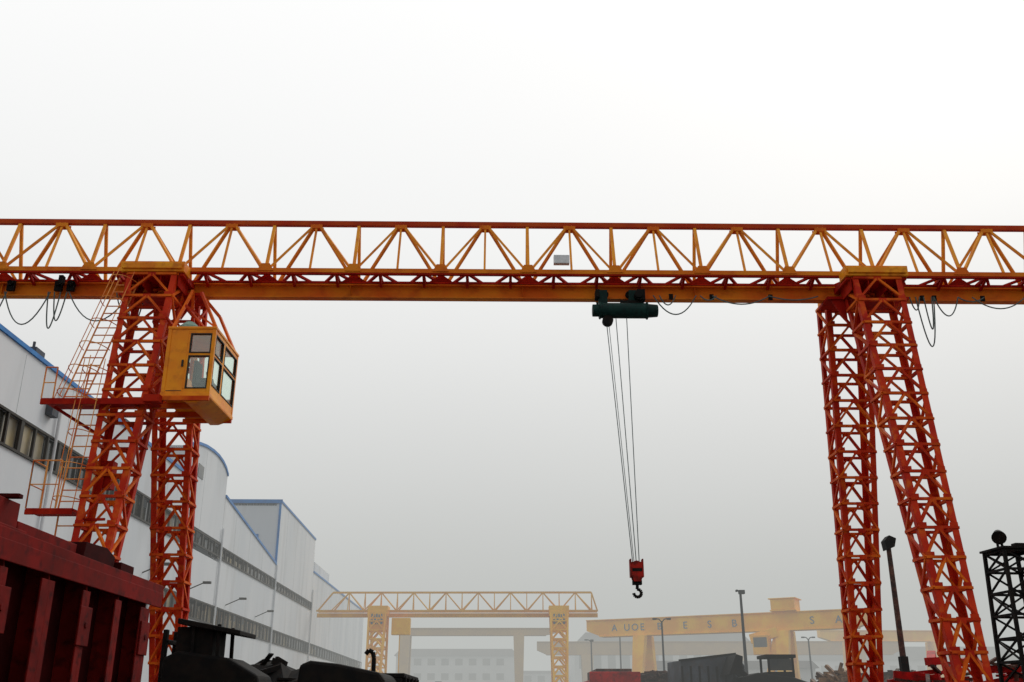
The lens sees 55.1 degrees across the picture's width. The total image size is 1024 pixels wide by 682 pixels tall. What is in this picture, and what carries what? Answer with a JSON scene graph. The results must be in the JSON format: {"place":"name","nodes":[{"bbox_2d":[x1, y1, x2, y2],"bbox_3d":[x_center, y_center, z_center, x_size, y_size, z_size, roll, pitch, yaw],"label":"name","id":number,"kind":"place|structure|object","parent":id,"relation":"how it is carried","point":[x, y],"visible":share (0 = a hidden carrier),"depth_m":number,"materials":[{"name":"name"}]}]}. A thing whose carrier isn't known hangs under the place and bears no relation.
{"place":"outdoors","nodes":[
{"label":"outdoors","id":0,"kind":"place"},
{"bbox_2d":[157,618,270,681],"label":"forklift","id":1,"kind":"object","parent":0,"point":[198,652],"visible":1,"depth_m":20.99,"materials":[{"name":"black metal"}]},
{"bbox_2d":[251,653,298,681],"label":"scrap steel pile","id":2,"kind":"object","parent":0,"point":[276,669],"visible":0.34,"depth_m":27.43,"materials":[{"name":"black metal"}]},
{"bbox_2d":[306,562,362,667],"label":"factory hall","id":3,"kind":"structure","parent":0,"point":[336,640],"depth_m":98.59,"materials":[{"name":"grey paint"}]},
{"bbox_2d":[306,646,358,667],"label":"window glass","id":4,"kind":"structure","parent":3,"relation":"in","point":[313,646],"depth_m":98.35,"materials":[{"name":"grey glass"}]},
{"bbox_2d":[309,643,361,667],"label":"window frames","id":5,"kind":"structure","parent":3,"relation":"in","point":[343,661],"depth_m":99.81,"materials":[{"name":"grey metal"}]},
{"bbox_2d":[297,648,418,681],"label":"dark truck","id":6,"kind":"object","parent":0,"point":[313,671],"visible":1,"depth_m":18.88,"materials":[{"name":"black metal"}]},
{"bbox_2d":[394,649,514,681],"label":"distant office block","id":7,"kind":"structure","parent":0,"point":[462,665],"depth_m":228.03,"materials":[{"name":"concrete"}]},
{"bbox_2d":[414,659,503,679],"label":"windows","id":8,"kind":"structure","parent":7,"relation":"in","point":[430,676],"depth_m":227.35,"materials":[{"name":"grey glass"}]},
{"bbox_2d":[0,0,1023,681],"label":"sky","id":9,"kind":"structure","parent":0,"point":[422,446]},
{"bbox_2d":[523,671,561,681],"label":"distant office block","id":10,"kind":"structure","parent":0,"point":[536,676],"depth_m":236.65,"materials":[{"name":"concrete"}]},
{"bbox_2d":[524,676,556,681],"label":"windows","id":11,"kind":"structure","parent":10,"relation":"in","point":[526,678],"depth_m":236.34,"materials":[{"name":"grey glass"}]},
{"bbox_2d":[569,632,753,681],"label":"distant warehouse","id":12,"kind":"structure","parent":0,"point":[602,662],"depth_m":219.82,"materials":[{"name":"concrete"}]},
{"bbox_2d":[579,655,711,668],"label":"windows","id":13,"kind":"structure","parent":12,"relation":"in","point":[597,658],"depth_m":218.85,"materials":[{"name":"grey glass"}]},
{"bbox_2d":[754,647,1018,681],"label":"distant warehouse","id":14,"kind":"structure","parent":0,"point":[916,656],"depth_m":228.19,"materials":[{"name":"concrete"}]},
{"bbox_2d":[821,666,1005,677],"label":"windows","id":15,"kind":"structure","parent":14,"relation":"in","point":[920,668],"depth_m":227.71,"materials":[{"name":"grey glass"}]},
{"bbox_2d":[979,530,1023,681],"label":"lattice floodlight tower","id":16,"kind":"structure","parent":0,"point":[1014,550],"depth_m":23.25,"materials":[{"name":"black metal"}]},
{"label":"ground","id":17,"kind":"structure","parent":0,"visible":0},
{"bbox_2d":[0,323,313,681],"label":"factory hall","id":18,"kind":"structure","parent":17,"relation":"on","point":[32,428],"depth_m":34.95,"materials":[{"name":"grey paint"}]},
{"bbox_2d":[0,410,156,523],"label":"window glass","id":19,"kind":"structure","parent":18,"relation":"in","point":[73,472],"depth_m":37.00,"materials":[{"name":"grey glass"}]},
{"bbox_2d":[0,404,180,541],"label":"window frames","id":20,"kind":"structure","parent":18,"relation":"in","point":[22,421],"depth_m":34.48,"materials":[{"name":"grey metal"}]},
{"bbox_2d":[146,588,174,606],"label":"window frames","id":21,"kind":"structure","parent":18,"relation":"in","point":[166,589],"depth_m":47.51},
{"bbox_2d":[166,442,228,655],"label":"curved parapet hall","id":22,"kind":"structure","parent":17,"relation":"on","point":[212,474],"depth_m":54.29,"materials":[{"name":"grey paint"}]},
{"bbox_2d":[170,595,205,620],"bbox_3d":[-17.058,14.249,52.102,0.214,1.000,7.570,1,-21,-1],"label":"window glass","id":23,"kind":"structure","parent":22,"relation":"in","point":[191,602],"depth_m":53.06,"materials":[{"name":"grey glass"}]},
{"bbox_2d":[173,591,214,624],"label":"window frames","id":24,"kind":"structure","parent":22,"relation":"in","point":[195,600],"depth_m":53.21,"materials":[{"name":"grey metal"}]},
{"bbox_2d":[178,523,217,556],"bbox_3d":[-17.064,10.844,53.359,0.202,0.740,7.600,1,-21,-1],"label":"window glass","id":25,"kind":"structure","parent":22,"relation":"in","point":[197,541],"depth_m":54.60,"materials":[{"name":"grey glass"}]},
{"bbox_2d":[193,527,220,557],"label":"window frames","id":26,"kind":"structure","parent":22,"relation":"in","point":[200,545],"depth_m":54.16,"materials":[{"name":"grey metal"}]},
{"bbox_2d":[210,495,276,664],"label":"sloped roof hall","id":27,"kind":"structure","parent":17,"relation":"on","point":[248,566],"depth_m":62.88,"materials":[{"name":"grey paint"}]},
{"bbox_2d":[210,610,264,638],"bbox_3d":[-17.347,18.314,62.974,0.217,1.000,15.550,1,-21,-1],"label":"window glass","id":28,"kind":"structure","parent":27,"relation":"in","point":[221,613],"depth_m":61.06,"materials":[{"name":"grey glass"}]},
{"bbox_2d":[215,607,270,642],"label":"window frames","id":29,"kind":"structure","parent":27,"relation":"in","point":[228,613],"depth_m":62.89,"materials":[{"name":"grey metal"}]},
{"bbox_2d":[215,546,272,585],"bbox_3d":[-17.346,14.983,64.203,0.219,0.700,15.520,1,-21,-1],"label":"window glass","id":30,"kind":"structure","parent":27,"relation":"in","point":[226,557],"depth_m":64.30,"materials":[{"name":"grey glass"}]},
{"bbox_2d":[221,547,274,588],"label":"window frames","id":31,"kind":"structure","parent":27,"relation":"in","point":[233,560],"depth_m":63.43,"materials":[{"name":"grey metal"}]},
{"bbox_2d":[231,499,315,669],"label":"tall factory block","id":32,"kind":"structure","parent":17,"relation":"on","point":[285,535],"depth_m":76.45,"materials":[{"name":"grey paint"}]},
{"bbox_2d":[268,632,306,651],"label":"window glass","id":33,"kind":"structure","parent":32,"relation":"in","point":[272,632],"depth_m":79.03,"materials":[{"name":"grey glass"}]},
{"bbox_2d":[272,630,308,653],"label":"window frames","id":34,"kind":"structure","parent":32,"relation":"in","point":[274,631],"depth_m":77.71,"materials":[{"name":"grey metal"}]},
{"bbox_2d":[276,584,309,606],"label":"window glass","id":35,"kind":"structure","parent":32,"relation":"in","point":[276,584],"depth_m":77.79,"materials":[{"name":"grey glass"}]},
{"bbox_2d":[276,582,311,609],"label":"window frames","id":36,"kind":"structure","parent":32,"relation":"in","point":[304,604],"depth_m":78.22,"materials":[{"name":"grey metal"}]},
{"bbox_2d":[316,591,597,681],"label":"truss gantry crane","id":37,"kind":"object","parent":17,"relation":"on","point":[559,615],"visible":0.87,"depth_m":85.87,"materials":[{"name":"paint"}]},
{"bbox_2d":[399,628,555,681],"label":"faded box gantry crane","id":38,"kind":"object","parent":17,"relation":"on","point":[518,634],"visible":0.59,"depth_m":143.46,"materials":[{"name":"paint"}]},
{"bbox_2d":[584,639,593,670],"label":"street lamp","id":39,"kind":"object","parent":17,"relation":"on","point":[591,640],"visible":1,"depth_m":104.94,"materials":[{"name":"metal"}]},
{"bbox_2d":[619,637,621,668],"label":"street lamp","id":40,"kind":"object","parent":17,"relation":"on","point":[620,652],"depth_m":104.88,"materials":[{"name":"metal"}]},
{"bbox_2d":[652,618,670,670],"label":"street lamp","id":41,"kind":"object","parent":17,"relation":"on","point":[663,656],"visible":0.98,"depth_m":67.07,"materials":[{"name":"metal"}]},
{"bbox_2d":[537,641,898,681],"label":"faded box gantry crane","id":42,"kind":"object","parent":17,"relation":"on","point":[582,649],"visible":0.69,"depth_m":156.51,"materials":[{"name":"paint"}]},
{"bbox_2d":[586,597,867,679],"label":"yellow box gantry crane","id":43,"kind":"object","parent":17,"relation":"on","point":[782,621],"visible":0.95,"depth_m":97.72,"materials":[{"name":"paint"}]},
{"bbox_2d":[656,661,818,681],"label":"distant warehouse","id":44,"kind":"structure","parent":17,"relation":"on","point":[804,668],"depth_m":142.14,"materials":[{"name":"concrete"}]},
{"bbox_2d":[735,590,748,673],"bbox_3d":[13.590,18.671,57.076,0.520,8.200,0.468,0,-21,0],"label":"street lamp","id":45,"kind":"object","parent":17,"relation":"on","point":[740,592],"visible":1,"depth_m":57.61,"materials":[{"name":"metal"}]},
{"bbox_2d":[801,637,814,678],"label":"street lamp","id":46,"kind":"object","parent":17,"relation":"on","point":[809,656],"visible":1,"depth_m":90.50,"materials":[{"name":"metal"}]},
{"bbox_2d":[817,630,953,677],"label":"yellow distant gantry crane","id":47,"kind":"object","parent":17,"relation":"on","point":[926,637],"visible":0.48,"depth_m":143.89,"materials":[{"name":"paint"}]},
{"label":"concrete yard pavement","id":48,"kind":"structure","parent":0,"visible":0},
{"bbox_2d":[0,493,163,681],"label":"steel box girder stock","id":49,"kind":"object","parent":48,"relation":"on","point":[74,611],"visible":1,"depth_m":14.84,"materials":[{"name":"red metal"}]},
{"bbox_2d":[0,219,1023,681],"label":"gantry crane","id":50,"kind":"object","parent":48,"relation":"on","point":[862,291],"visible":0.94,"depth_m":23.94,"materials":[{"name":"paint"}]},
{"bbox_2d":[24,267,162,541],"bbox_3d":[-8.857,3.321,20.738,2.614,10.905,1.661,0,-21,0],"label":"crane access stair","id":51,"kind":"object","parent":50,"relation":"attached to","point":[88,402],"visible":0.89,"depth_m":21.12,"materials":[{"name":"orange metal"}]},
{"bbox_2d":[109,290,238,424],"bbox_3d":[-7.765,0.131,22.622,2.430,3.240,1.930,0,-21,0],"label":"operator cabin","id":52,"kind":"object","parent":50,"relation":"attached to","point":[197,398],"visible":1,"depth_m":21.79,"materials":[{"name":"metal"}]},
{"bbox_2d":[592,289,658,598],"bbox_3d":[2.732,2.222,22.841,1.580,7.315,0.815,0,-21,-1],"label":"electric wire rope hoist","id":53,"kind":"object","parent":50,"relation":"hanging from","point":[634,306],"visible":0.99,"depth_m":23.55,"materials":[{"name":"black metal"}]},
{"bbox_2d":[585,669,640,681],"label":"flatbed trailer","id":54,"kind":"object","parent":48,"relation":"on","point":[612,675],"visible":1,"depth_m":46.16,"materials":[{"name":"red paint"}]},
{"bbox_2d":[640,670,667,681],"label":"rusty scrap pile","id":55,"kind":"object","parent":48,"relation":"on","point":[654,676],"visible":0.74,"depth_m":48.68,"materials":[{"name":"metal"}]},
{"bbox_2d":[667,653,744,681],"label":"shipping container","id":56,"kind":"object","parent":48,"relation":"on","point":[704,669],"visible":0.75,"depth_m":46.28,"materials":[{"name":"black metal"}]},
{"bbox_2d":[720,654,805,681],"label":"wheel loader","id":57,"kind":"object","parent":48,"relation":"on","point":[775,662],"visible":1,"depth_m":44.80,"materials":[{"name":"black metal"}]},
{"bbox_2d":[810,662,869,681],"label":"steel offcuts pile","id":58,"kind":"object","parent":48,"relation":"on","point":[838,675],"visible":0.69,"depth_m":43.00,"materials":[{"name":"grey metal"}]},
{"bbox_2d":[881,535,909,671],"bbox_3d":[12.178,9.514,30.606,0.372,6.814,0.400,0,-21,0],"label":"floodlight pole","id":59,"kind":"object","parent":48,"relation":"on","point":[888,542],"visible":0.88,"depth_m":30.98,"materials":[{"name":"metal"}]},
{"bbox_2d":[883,668,915,681],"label":"steel offcuts pile","id":60,"kind":"object","parent":48,"relation":"on","point":[888,674],"visible":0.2,"depth_m":44.02,"materials":[{"name":"grey metal"}]},
{"bbox_2d":[887,651,1022,681],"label":"red steel beam stack","id":61,"kind":"object","parent":48,"relation":"on","point":[931,660],"visible":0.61,"depth_m":26.13,"materials":[{"name":"paint"}]}
]}

